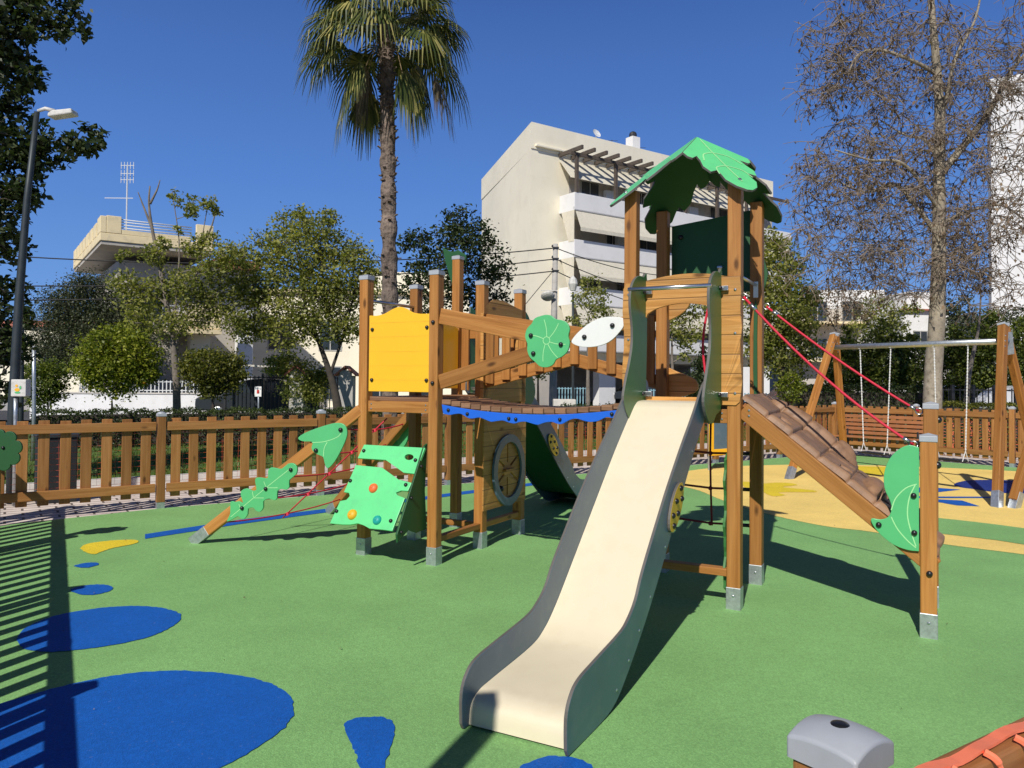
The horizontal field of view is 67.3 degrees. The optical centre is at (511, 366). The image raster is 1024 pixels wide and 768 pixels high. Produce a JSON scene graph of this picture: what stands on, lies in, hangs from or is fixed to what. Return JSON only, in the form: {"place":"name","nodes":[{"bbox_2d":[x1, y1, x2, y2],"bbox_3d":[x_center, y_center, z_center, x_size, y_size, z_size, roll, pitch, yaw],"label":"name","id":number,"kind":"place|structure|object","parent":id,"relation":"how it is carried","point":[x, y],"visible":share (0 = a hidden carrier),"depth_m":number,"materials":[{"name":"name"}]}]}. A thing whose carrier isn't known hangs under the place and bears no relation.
{"place":"outdoors","nodes":[
{"label":"outdoors","id":0,"kind":"place"},
{"bbox_2d":[0,320,94,395],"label":"house","id":1,"kind":"structure","parent":0,"point":[76,388],"depth_m":59.98,"materials":[{"name":"beige paint"}]},
{"bbox_2d":[1,402,426,413],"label":"pavement","id":2,"kind":"structure","parent":0,"point":[6,406],"depth_m":36.55,"materials":[{"name":"concrete"}]},
{"bbox_2d":[73,162,257,412],"bbox_3d":[-16.226,-3.056,35.970,6.600,10.240,10.200,1,-1,-35],"label":"villa","id":3,"kind":"object","parent":2,"relation":"on","point":[106,238],"visible":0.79,"depth_m":32.71,"materials":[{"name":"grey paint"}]},
{"bbox_2d":[138,356,161,392],"bbox_3d":[-15.461,0.652,32.398,1.300,2.300,0.050,1,-1,-35],"label":"window","id":4,"kind":"structure","parent":3,"relation":"in","point":[160,379],"depth_m":32.64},
{"bbox_2d":[557,387,585,404],"bbox_3d":[2.552,1.541,33.227,1.476,1.250,0.052,1,-1,-21],"label":"railing","id":5,"kind":"object","parent":2,"relation":"on","point":[568,388],"visible":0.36,"depth_m":33.27,"materials":[{"name":"white metal"}]},
{"bbox_2d":[987,74,1023,339],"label":"apartment building","id":6,"kind":"structure","parent":2,"relation":"on","point":[1018,126],"depth_m":39.79,"materials":[{"name":"white paint"}]},
{"bbox_2d":[334,366,358,411],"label":"gate pillar","id":7,"kind":"structure","parent":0,"point":[347,386],"depth_m":22.78,"materials":[{"name":"paint"}]},
{"bbox_2d":[0,411,745,425],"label":"road","id":8,"kind":"structure","parent":0,"point":[3,415],"depth_m":28.41,"materials":[{"name":"asphalt"}]},
{"bbox_2d":[30,392,208,418],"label":"garden wall","id":9,"kind":"structure","parent":8,"relation":"on","point":[152,401],"depth_m":27.35,"materials":[{"name":"paint"}]},
{"bbox_2d":[79,380,197,392],"bbox_3d":[-13.135,0.727,27.561,4.436,0.440,0.036,1,-1,-7],"label":"railing","id":10,"kind":"object","parent":9,"relation":"on","point":[166,390],"visible":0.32,"depth_m":27.61,"materials":[{"name":"white metal"}]},
{"bbox_2d":[195,379,323,412],"bbox_3d":[-8.937,1.182,27.479,4.220,1.448,1.810,1,-1,-8],"label":"parked car","id":11,"kind":"object","parent":8,"relation":"on","point":[205,404],"visible":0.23,"depth_m":26.63,"materials":[{"name":"metal"}]},
{"bbox_2d":[396,203,524,423],"bbox_3d":[-1.807,-1.774,25.971,4.503,7.530,2.424,0,-1,0],"label":"broadleaf tree","id":12,"kind":"object","parent":8,"relation":"on","point":[458,231],"visible":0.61,"depth_m":25.79,"materials":[{"name":"green plant"}]},
{"bbox_2d":[526,244,558,405],"bbox_3d":[0.941,-1.181,29.361,0.672,6.515,3.580,1,-1,-16],"label":"utility pole","id":13,"kind":"object","parent":8,"relation":"on","point":[547,295],"visible":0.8,"depth_m":27.94,"materials":[{"name":"concrete"}]},
{"bbox_2d":[11,271,551,300],"bbox_3d":[-7.836,-2.766,26.056,19.225,1.674,0.038,1,-1,-12],"label":"power cable","id":14,"kind":"object","parent":13,"relation":"attached to","point":[217,295],"visible":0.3,"depth_m":24.93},
{"bbox_2d":[11,248,552,263],"bbox_3d":[-7.847,-3.885,26.078,19.251,1.118,0.038,1,-1,-12],"label":"power cable","id":15,"kind":"object","parent":13,"relation":"attached to","point":[256,263],"visible":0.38,"depth_m":25.33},
{"bbox_2d":[26,259,552,286],"bbox_3d":[-7.839,-3.220,26.065,19.232,1.643,0.038,1,-1,-12],"label":"power cable","id":16,"kind":"object","parent":13,"relation":"attached to","point":[222,283],"visible":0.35,"depth_m":24.86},
{"bbox_2d":[807,279,878,332],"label":"thin tree","id":17,"kind":"object","parent":8,"relation":"on","point":[836,316],"visible":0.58,"depth_m":25.99,"materials":[{"name":"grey plant"}]},
{"bbox_2d":[847,294,924,385],"bbox_3d":[14.516,-0.349,30.010,3.062,5.101,1.828,0,-1,0],"label":"broadleaf tree","id":18,"kind":"object","parent":8,"relation":"on","point":[856,325],"visible":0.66,"depth_m":29.79,"materials":[{"name":"green plant"}]},
{"bbox_2d":[945,293,985,338],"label":"broadleaf tree","id":19,"kind":"object","parent":8,"relation":"on","point":[949,318],"visible":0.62,"depth_m":29.01,"materials":[{"name":"green plant"}]},
{"bbox_2d":[985,304,1023,336],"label":"broadleaf tree","id":20,"kind":"object","parent":8,"relation":"on","point":[1010,318],"visible":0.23,"depth_m":27.02,"materials":[{"name":"green plant"}]},
{"bbox_2d":[5,423,745,483],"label":"lawn","id":21,"kind":"structure","parent":0,"point":[218,449],"depth_m":14.53,"materials":[{"name":"plant"}]},
{"bbox_2d":[18,329,23,420],"bbox_3d":[-8.930,-0.348,14.008,0.120,4.092,0.087,0,-1,0],"label":"pole","id":22,"kind":"object","parent":21,"relation":"on","point":[21,414],"visible":0.12,"depth_m":13.97,"materials":[{"name":"metal"}]},
{"bbox_2d":[31,346,35,460],"bbox_3d":[-8.386,0.670,13.488,0.085,2.047,0.062,0,-1,0],"label":"pole","id":23,"kind":"object","parent":21,"relation":"on","point":[33,405],"visible":0.73,"depth_m":13.46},
{"bbox_2d":[8,354,77,411],"bbox_3d":[-12.688,0.740,20.842,1.624,2.121,1.443,0,-1,0],"label":"evergreen shrub","id":24,"kind":"object","parent":21,"relation":"on","point":[46,378],"visible":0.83,"depth_m":20.76,"materials":[{"name":"green plant"}]},
{"bbox_2d":[0,0,109,409],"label":"broadleaf tree","id":25,"kind":"object","parent":21,"relation":"on","point":[14,59],"visible":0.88,"depth_m":10.21,"materials":[{"name":"green plant"}]},
{"bbox_2d":[65,317,170,412],"bbox_3d":[-9.731,0.230,18.918,2.528,3.115,2.069,0,-1,0],"label":"orange tree","id":26,"kind":"object","parent":21,"relation":"on","point":[117,355],"visible":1,"depth_m":18.59,"materials":[{"name":"green plant"}]},
{"bbox_2d":[103,180,254,413],"bbox_3d":[-9.080,-1.631,21.155,4.146,6.936,2.066,0,-1,0],"label":"thin tree","id":27,"kind":"object","parent":21,"relation":"on","point":[175,286],"visible":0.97,"depth_m":20.93,"materials":[{"name":"green plant"}]},
{"bbox_2d":[170,339,254,408],"bbox_3d":[-7.025,0.580,18.012,1.974,2.425,1.622,0,-1,0],"label":"multi stem shrub","id":28,"kind":"object","parent":21,"relation":"on","point":[207,373],"visible":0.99,"depth_m":17.86,"materials":[{"name":"green plant"}]},
{"bbox_2d":[29,404,400,448],"bbox_3d":[-6.333,1.347,17.463,7.828,0.968,1.020,1,-1,-23],"label":"clipped hedge","id":29,"kind":"object","parent":21,"relation":"on","point":[74,416],"visible":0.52,"depth_m":16.82,"materials":[{"name":"green plant"}]},
{"bbox_2d":[223,365,325,412],"bbox_3d":[-8.085,0.946,26.626,2.969,2.010,3.000,1,-1,-6],"label":"carport","id":30,"kind":"object","parent":21,"relation":"on","point":[224,404],"visible":0.14,"depth_m":25.28,"materials":[{"name":"metal"}]},
{"bbox_2d":[232,373,338,412],"bbox_3d":[-7.042,1.077,24.483,3.481,1.680,0.088,1,-1,-17],"label":"railing","id":31,"kind":"object","parent":21,"relation":"on","point":[262,377],"visible":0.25,"depth_m":24.21,"materials":[{"name":"metal"}]},
{"bbox_2d":[259,349,331,406],"bbox_3d":[-6.413,0.643,23.045,2.191,2.504,1.626,0,-1,0],"label":"evergreen shrub","id":32,"kind":"object","parent":21,"relation":"on","point":[316,380],"visible":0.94,"depth_m":22.79,"materials":[{"name":"green plant"}]},
{"bbox_2d":[284,365,310,412],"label":"gate pillar","id":33,"kind":"structure","parent":21,"relation":"on","point":[297,403],"depth_m":22.77,"materials":[{"name":"concrete"}]},
{"bbox_2d":[222,201,381,410],"bbox_3d":[-5.895,-1.435,21.846,4.831,6.629,2.825,0,-1,0],"label":"broadleaf tree","id":34,"kind":"object","parent":21,"relation":"on","point":[307,272],"visible":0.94,"depth_m":21.72,"materials":[{"name":"green plant"}]},
{"bbox_2d":[293,0,472,440],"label":"palm tree","id":35,"kind":"object","parent":21,"relation":"on","point":[368,116],"visible":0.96,"depth_m":17.96,"materials":[{"name":"green plant"}]},
{"bbox_2d":[529,361,552,402],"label":"street tree","id":36,"kind":"object","parent":21,"relation":"on","point":[540,376],"visible":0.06,"depth_m":24.96,"materials":[{"name":"green plant"}]},
{"bbox_2d":[553,399,575,405],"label":"stone block","id":37,"kind":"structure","parent":21,"relation":"on","point":[557,402],"depth_m":23.73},
{"bbox_2d":[568,276,577,398],"bbox_3d":[1.968,-0.466,25.014,0.316,4.935,0.316,0,-1,0],"label":"street lamp","id":38,"kind":"object","parent":21,"relation":"on","point":[572,283],"visible":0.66,"depth_m":24.96,"materials":[{"name":"metal"}]},
{"bbox_2d":[561,402,615,438],"bbox_3d":[2.506,1.442,20.361,2.608,1.024,0.898,1,-1,-26],"label":"clipped hedge","id":39,"kind":"object","parent":21,"relation":"on","point":[576,429],"visible":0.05,"depth_m":19.83,"materials":[{"name":"green plant"}]},
{"bbox_2d":[565,272,618,405],"bbox_3d":[2.477,-0.475,24.059,1.552,4.925,1.312,0,-1,38],"label":"street tree","id":40,"kind":"object","parent":21,"relation":"on","point":[598,308],"visible":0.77,"depth_m":23.98,"materials":[{"name":"green plant"}]},
{"bbox_2d":[670,304,708,369],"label":"street tree","id":41,"kind":"object","parent":21,"relation":"on","point":[684,343],"visible":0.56,"depth_m":23.00,"materials":[{"name":"green plant"}]},
{"bbox_2d":[684,345,707,435],"bbox_3d":[5.237,0.681,20.924,1.542,2.536,1.459,0,-1,0],"label":"cypress shrub","id":42,"kind":"object","parent":21,"relation":"on","point":[697,373],"visible":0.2,"depth_m":20.93,"materials":[{"name":"green plant"}]},
{"bbox_2d":[743,225,830,400],"bbox_3d":[7.618,-1.044,21.904,2.600,6.061,2.328,0,-1,30],"label":"broadleaf tree","id":43,"kind":"object","parent":21,"relation":"on","point":[780,359],"visible":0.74,"depth_m":21.77,"materials":[{"name":"green plant"}]},
{"bbox_2d":[768,384,850,405],"bbox_3d":[9.724,1.326,25.480,4.220,1.448,1.810,1,-1,-5],"label":"parked car","id":44,"kind":"object","parent":21,"relation":"on","point":[772,394],"visible":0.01,"depth_m":25.44,"materials":[{"name":"grey metal"}]},
{"bbox_2d":[814,325,882,391],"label":"conifer tree","id":45,"kind":"object","parent":21,"relation":"on","point":[849,357],"visible":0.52,"depth_m":23.77,"materials":[{"name":"green plant"}]},
{"bbox_2d":[793,383,922,443],"bbox_3d":[8.789,1.196,19.640,3.165,1.576,1.016,0,-1,9],"label":"clipped hedge","id":46,"kind":"object","parent":21,"relation":"on","point":[870,398],"visible":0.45,"depth_m":19.27,"materials":[{"name":"green plant"}]},
{"bbox_2d":[843,318,924,392],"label":"conifer tree","id":47,"kind":"object","parent":21,"relation":"on","point":[880,362],"visible":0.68,"depth_m":23.67,"materials":[{"name":"green plant"}]},
{"bbox_2d":[886,332,943,392],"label":"conifer tree","id":48,"kind":"object","parent":21,"relation":"on","point":[919,356],"visible":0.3,"depth_m":23.89,"materials":[{"name":"green plant"}]},
{"bbox_2d":[0,397,1017,451],"bbox_3d":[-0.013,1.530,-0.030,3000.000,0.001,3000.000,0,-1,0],"label":"ground","id":49,"kind":"structure","parent":0,"point":[591,403],"depth_m":26.99,"materials":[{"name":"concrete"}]},
{"bbox_2d":[8,264,179,388],"bbox_3d":[-15.700,-1.089,29.186,6.740,6.075,5.240,0,-1,0],"label":"olive tree","id":50,"kind":"object","parent":49,"relation":"on","point":[68,320],"visible":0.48,"depth_m":28.39,"materials":[{"name":"green plant"}]},
{"bbox_2d":[252,271,468,406],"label":"house","id":51,"kind":"structure","parent":49,"relation":"on","point":[347,356],"depth_m":40.50,"materials":[{"name":"beige paint"}]},
{"bbox_2d":[267,321,290,350],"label":"window","id":52,"kind":"structure","parent":51,"relation":"in","point":[272,347],"depth_m":40.17,"materials":[{"name":"grey glass"}]},
{"bbox_2d":[318,322,341,350],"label":"window","id":53,"kind":"structure","parent":51,"relation":"in","point":[325,344],"depth_m":40.49,"materials":[{"name":"grey glass"}]},
{"bbox_2d":[318,366,341,399],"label":"window","id":54,"kind":"structure","parent":51,"relation":"in","point":[336,368],"depth_m":40.45,"materials":[{"name":"grey glass"}]},
{"bbox_2d":[4,440,770,492],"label":"kerb","id":55,"kind":"structure","parent":49,"relation":"on","point":[136,481],"depth_m":11.36,"materials":[{"name":"concrete"}]},
{"bbox_2d":[614,386,655,402],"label":"parked car","id":56,"kind":"object","parent":49,"relation":"on","point":[617,395],"visible":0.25,"depth_m":49.25,"materials":[{"name":"white metal"}]},
{"bbox_2d":[481,122,792,405],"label":"apartment building","id":57,"kind":"structure","parent":49,"relation":"on","point":[543,186],"depth_m":47.15,"materials":[{"name":"beige paint"}]},
{"bbox_2d":[580,180,598,195],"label":"window","id":58,"kind":"structure","parent":57,"relation":"in","point":[586,187],"depth_m":47.71,"materials":[{"name":"black glass"}]},
{"bbox_2d":[640,240,655,250],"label":"window","id":59,"kind":"structure","parent":57,"relation":"in","point":[648,245],"depth_m":50.55,"materials":[{"name":"black glass"}]},
{"bbox_2d":[709,206,727,217],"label":"window","id":60,"kind":"structure","parent":57,"relation":"in","point":[722,212],"depth_m":54.34,"materials":[{"name":"grey glass"}]},
{"bbox_2d":[770,290,883,391],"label":"house","id":61,"kind":"structure","parent":49,"relation":"on","point":[824,337],"depth_m":55.85,"materials":[{"name":"grey paint"}]},
{"bbox_2d":[809,301,827,320],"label":"window","id":62,"kind":"structure","parent":61,"relation":"in","point":[820,318],"depth_m":55.85,"materials":[{"name":"grey glass"}]},
{"bbox_2d":[842,301,861,320],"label":"window","id":63,"kind":"structure","parent":61,"relation":"in","point":[849,317],"depth_m":55.62,"materials":[{"name":"grey glass"}]},
{"bbox_2d":[857,292,947,391],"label":"house","id":64,"kind":"structure","parent":49,"relation":"on","point":[920,327],"depth_m":50.23,"materials":[{"name":"white paint"}]},
{"bbox_2d":[913,331,927,351],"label":"window","id":65,"kind":"structure","parent":64,"relation":"in","point":[923,334],"depth_m":50.15,"materials":[{"name":"grey glass"}]},
{"bbox_2d":[942,323,992,406],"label":"conifer tree","id":66,"kind":"object","parent":49,"relation":"on","point":[953,362],"visible":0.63,"depth_m":23.82,"materials":[{"name":"green plant"}]},
{"bbox_2d":[942,385,1017,408],"bbox_3d":[11.960,1.218,19.082,2.826,1.500,0.091,0,-1,21],"label":"railing","id":67,"kind":"object","parent":49,"relation":"on","point":[952,389],"visible":0.23,"depth_m":19.23,"materials":[{"name":"metal"}]},
{"bbox_2d":[942,399,1018,450],"bbox_3d":[11.376,1.385,18.311,2.674,1.201,0.927,0,-1,22],"label":"clipped hedge","id":68,"kind":"object","parent":49,"relation":"on","point":[974,406],"visible":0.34,"depth_m":18.20,"materials":[{"name":"green plant"}]},
{"bbox_2d":[963,263,1001,403],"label":"thin tree","id":69,"kind":"object","parent":49,"relation":"on","point":[971,362],"visible":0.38,"depth_m":19.98,"materials":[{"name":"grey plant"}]},
{"bbox_2d":[962,386,1012,407],"bbox_3d":[13.778,1.253,20.480,4.220,1.448,1.810,1,-1,-10],"label":"parked car","id":70,"kind":"object","parent":49,"relation":"on","point":[985,396],"visible":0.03,"depth_m":20.72,"materials":[{"name":"white metal"}]},
{"bbox_2d":[954,307,1023,397],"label":"conifer tree","id":71,"kind":"object","parent":49,"relation":"on","point":[988,362],"visible":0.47,"depth_m":23.62,"materials":[{"name":"green plant"}]},
{"bbox_2d":[0,446,1018,524],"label":"pavement","id":72,"kind":"structure","parent":0,"point":[32,511],"depth_m":9.54,"materials":[{"name":"concrete"}]},
{"bbox_2d":[11,379,30,505],"bbox_3d":[-5.745,0.892,8.982,0.175,1.472,0.104,0,-1,0],"label":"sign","id":73,"kind":"object","parent":72,"relation":"on","point":[20,387],"visible":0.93,"depth_m":8.96,"materials":[{"name":"metal"}]},
{"bbox_2d":[6,107,77,503],"bbox_3d":[-5.639,-0.746,9.215,0.732,4.756,0.160,0,-1,0],"label":"street lamp","id":74,"kind":"object","parent":72,"relation":"on","point":[16,344],"visible":0.89,"depth_m":9.19,"materials":[{"name":"metal"}]},
{"bbox_2d":[33,433,79,503],"bbox_3d":[-5.587,1.234,9.422,0.460,0.830,0.460,1,-1,-35],"label":"litter bin","id":75,"kind":"object","parent":72,"relation":"on","point":[54,457],"visible":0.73,"depth_m":9.25,"materials":[{"name":"metal"}]},
{"bbox_2d":[0,402,837,508],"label":"picket fence","id":76,"kind":"object","parent":72,"relation":"on","point":[42,495],"visible":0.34,"depth_m":9.10,"materials":[{"name":"brown wood"}]},
{"bbox_2d":[9,413,826,490],"bbox_3d":[0.667,1.129,12.264,15.276,0.634,0.004,1,-1,-35],"label":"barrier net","id":77,"kind":"object","parent":76,"relation":"attached to","point":[167,432],"visible":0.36,"depth_m":9.19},
{"bbox_2d":[771,371,807,405],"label":"flowering shrub","id":78,"kind":"object","parent":72,"relation":"on","point":[788,390],"visible":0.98,"depth_m":18.94,"materials":[{"name":"green plant"}]},
{"bbox_2d":[767,0,1023,408],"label":"plane tree","id":79,"kind":"object","parent":72,"relation":"on","point":[939,227],"visible":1,"depth_m":16.92,"materials":[{"name":"brown plant"}]},
{"bbox_2d":[845,404,1023,466],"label":"picket fence","id":80,"kind":"object","parent":72,"relation":"on","point":[948,449],"visible":0.62,"depth_m":14.77,"materials":[{"name":"brown wood"}]},
{"bbox_2d":[943,416,1017,460],"bbox_3d":[9.024,1.351,14.338,0.096,0.871,2.205,1,-1,-41],"label":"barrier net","id":81,"kind":"object","parent":80,"relation":"attached to","point":[972,435],"visible":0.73,"depth_m":14.66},
{"bbox_2d":[0,455,1023,767],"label":"rubber floor","id":82,"kind":"structure","parent":0,"point":[824,621],"depth_m":4.67,"materials":[{"name":"rubber"}]},
{"bbox_2d":[0,429,22,500],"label":"flower post","id":83,"kind":"object","parent":82,"relation":"on","point":[11,447],"visible":1,"depth_m":6.59,"materials":[{"name":"green plastic"}]},
{"bbox_2d":[75,562,98,567],"bbox_3d":[-3.391,1.588,6.150,0.169,0.001,0.171,0,-1,23],"label":"rubber spot","id":84,"kind":"object","parent":82,"relation":"on","point":[87,565],"visible":1,"depth_m":6.16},
{"bbox_2d":[71,584,112,594],"bbox_3d":[-2.963,1.578,5.443,0.306,0.001,0.239,0,-1,34],"label":"rubber spot","id":85,"kind":"object","parent":82,"relation":"on","point":[92,589],"visible":1,"depth_m":5.43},
{"bbox_2d":[17,606,180,651],"bbox_3d":[-2.477,1.566,4.625,0.861,0.001,0.863,0,-1,0],"label":"rubber spot","id":86,"kind":"object","parent":82,"relation":"on","point":[95,627],"visible":1,"depth_m":4.60,"materials":[{"name":"rubber"}]},
{"bbox_2d":[80,540,137,553],"bbox_3d":[-3.642,1.599,6.859,0.389,0.001,0.587,0,-1,16],"label":"rubber crescent","id":87,"kind":"object","parent":82,"relation":"on","point":[95,547],"visible":1,"depth_m":6.87,"materials":[{"name":"rubber"}]},
{"bbox_2d":[0,670,293,767],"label":"rubber spot","id":88,"kind":"object","parent":82,"relation":"on","point":[177,719],"visible":1,"depth_m":3.35,"materials":[{"name":"rubber"}]},
{"bbox_2d":[145,483,531,538],"bbox_3d":[-1.485,1.667,9.421,0.315,0.001,5.930,-1,-2,44],"label":"rubber stripe","id":89,"kind":"object","parent":82,"relation":"on","point":[171,532],"visible":0.42,"depth_m":8.08,"materials":[{"name":"rubber"}]},
{"bbox_2d":[344,716,394,767],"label":"rubber spot","id":90,"kind":"object","parent":82,"relation":"on","point":[371,739],"visible":1,"depth_m":3.21,"materials":[{"name":"rubber"}]},
{"bbox_2d":[520,755,592,767],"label":"rubber spot","id":91,"kind":"object","parent":82,"relation":"on","point":[553,761],"visible":1,"depth_m":3.01,"materials":[{"name":"rubber"}]},
{"bbox_2d":[188,137,944,755],"bbox_3d":[0.236,-0.008,6.638,4.911,3.349,5.977,1,-1,-33],"label":"climbing frame","id":92,"kind":"object","parent":82,"relation":"on","point":[552,665],"visible":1,"depth_m":5.40,"materials":[{"name":"brown wood"}]},
{"bbox_2d":[684,465,1023,553],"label":"rubber area","id":93,"kind":"object","parent":82,"relation":"on","point":[822,506],"visible":0.35,"depth_m":9.62,"materials":[{"name":"yellow rubber"}]},
{"bbox_2d":[708,423,726,469],"bbox_3d":[3.597,1.298,13.317,0.600,1.020,0.095,1,-1,-35],"label":"play panel","id":94,"kind":"object","parent":93,"relation":"on","point":[719,438],"visible":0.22,"depth_m":13.24,"materials":[{"name":"plastic"}]},
{"bbox_2d":[743,482,816,495],"bbox_3d":[3.774,1.736,10.914,0.930,0.001,1.488,0,-1,0],"label":"rubber mark","id":95,"kind":"object","parent":93,"relation":"on","point":[772,489],"visible":0.74,"depth_m":10.84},
{"bbox_2d":[797,466,885,474],"bbox_3d":[6.097,1.802,13.314,2.252,0.001,1.388,0,-1,0],"label":"rubber mark","id":96,"kind":"object","parent":93,"relation":"on","point":[868,470],"visible":0.16,"depth_m":13.30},
{"bbox_2d":[784,322,1023,507],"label":"swing set","id":97,"kind":"object","parent":93,"relation":"on","point":[1006,351],"visible":0.88,"depth_m":10.56,"materials":[{"name":"brown wood"}]},
{"bbox_2d":[858,347,890,454],"bbox_3d":[5.789,0.543,12.269,0.160,1.718,0.646,1,-1,-23],"label":"swing","id":98,"kind":"object","parent":97,"relation":"hanging from","point":[873,452],"visible":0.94,"depth_m":12.20,"materials":[{"name":"metal"}]},
{"bbox_2d":[933,346,968,462],"bbox_3d":[6.308,0.520,11.062,0.160,1.686,0.587,1,-1,-23],"label":"swing","id":99,"kind":"object","parent":97,"relation":"hanging from","point":[952,459],"visible":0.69,"depth_m":10.84,"materials":[{"name":"metal"}]},
{"bbox_2d":[938,499,977,505],"bbox_3d":[5.532,1.728,9.777,0.581,0.001,0.496,0,-1,13],"label":"rubber mark","id":100,"kind":"object","parent":93,"relation":"on","point":[958,502],"visible":0.73,"depth_m":9.75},
{"bbox_2d":[939,518,1023,543],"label":"rubber band","id":101,"kind":"object","parent":93,"relation":"on","point":[983,530],"visible":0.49,"depth_m":7.89,"materials":[{"name":"rubber"}]},
{"bbox_2d":[954,480,1023,492],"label":"rubber mark","id":102,"kind":"object","parent":93,"relation":"on","point":[985,485],"visible":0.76,"depth_m":11.52,"materials":[{"name":"rubber"}]},
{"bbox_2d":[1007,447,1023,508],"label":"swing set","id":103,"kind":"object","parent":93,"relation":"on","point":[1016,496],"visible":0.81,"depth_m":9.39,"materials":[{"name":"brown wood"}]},
{"bbox_2d":[833,414,922,446],"bbox_3d":[7.374,1.435,15.544,0.539,0.883,1.600,1,-1,-41],"label":"bench","id":104,"kind":"object","parent":82,"relation":"on","point":[918,427],"visible":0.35,"depth_m":15.61,"materials":[{"name":"brown wood"}]},
{"bbox_2d":[787,714,1023,767],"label":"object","id":105,"kind":"object","parent":82,"relation":"on","point":[821,741],"visible":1,"depth_m":0.98,"materials":[{"name":"plastic"}]},
{"bbox_2d":[0,0,1023,319],"label":"sky","id":106,"kind":"structure","parent":0,"point":[199,95],"materials":[{"name":"blue"}]},
{"bbox_2d":[691,367,769,395],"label":"house","id":107,"kind":"structure","parent":0,"point":[746,380],"depth_m":84.98,"materials":[{"name":"white paint"}]},
{"bbox_2d":[1010,315,1023,381],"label":"conifer tree","id":108,"kind":"object","parent":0,"point":[1017,328],"visible":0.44,"depth_m":23.77,"materials":[{"name":"green plant"}]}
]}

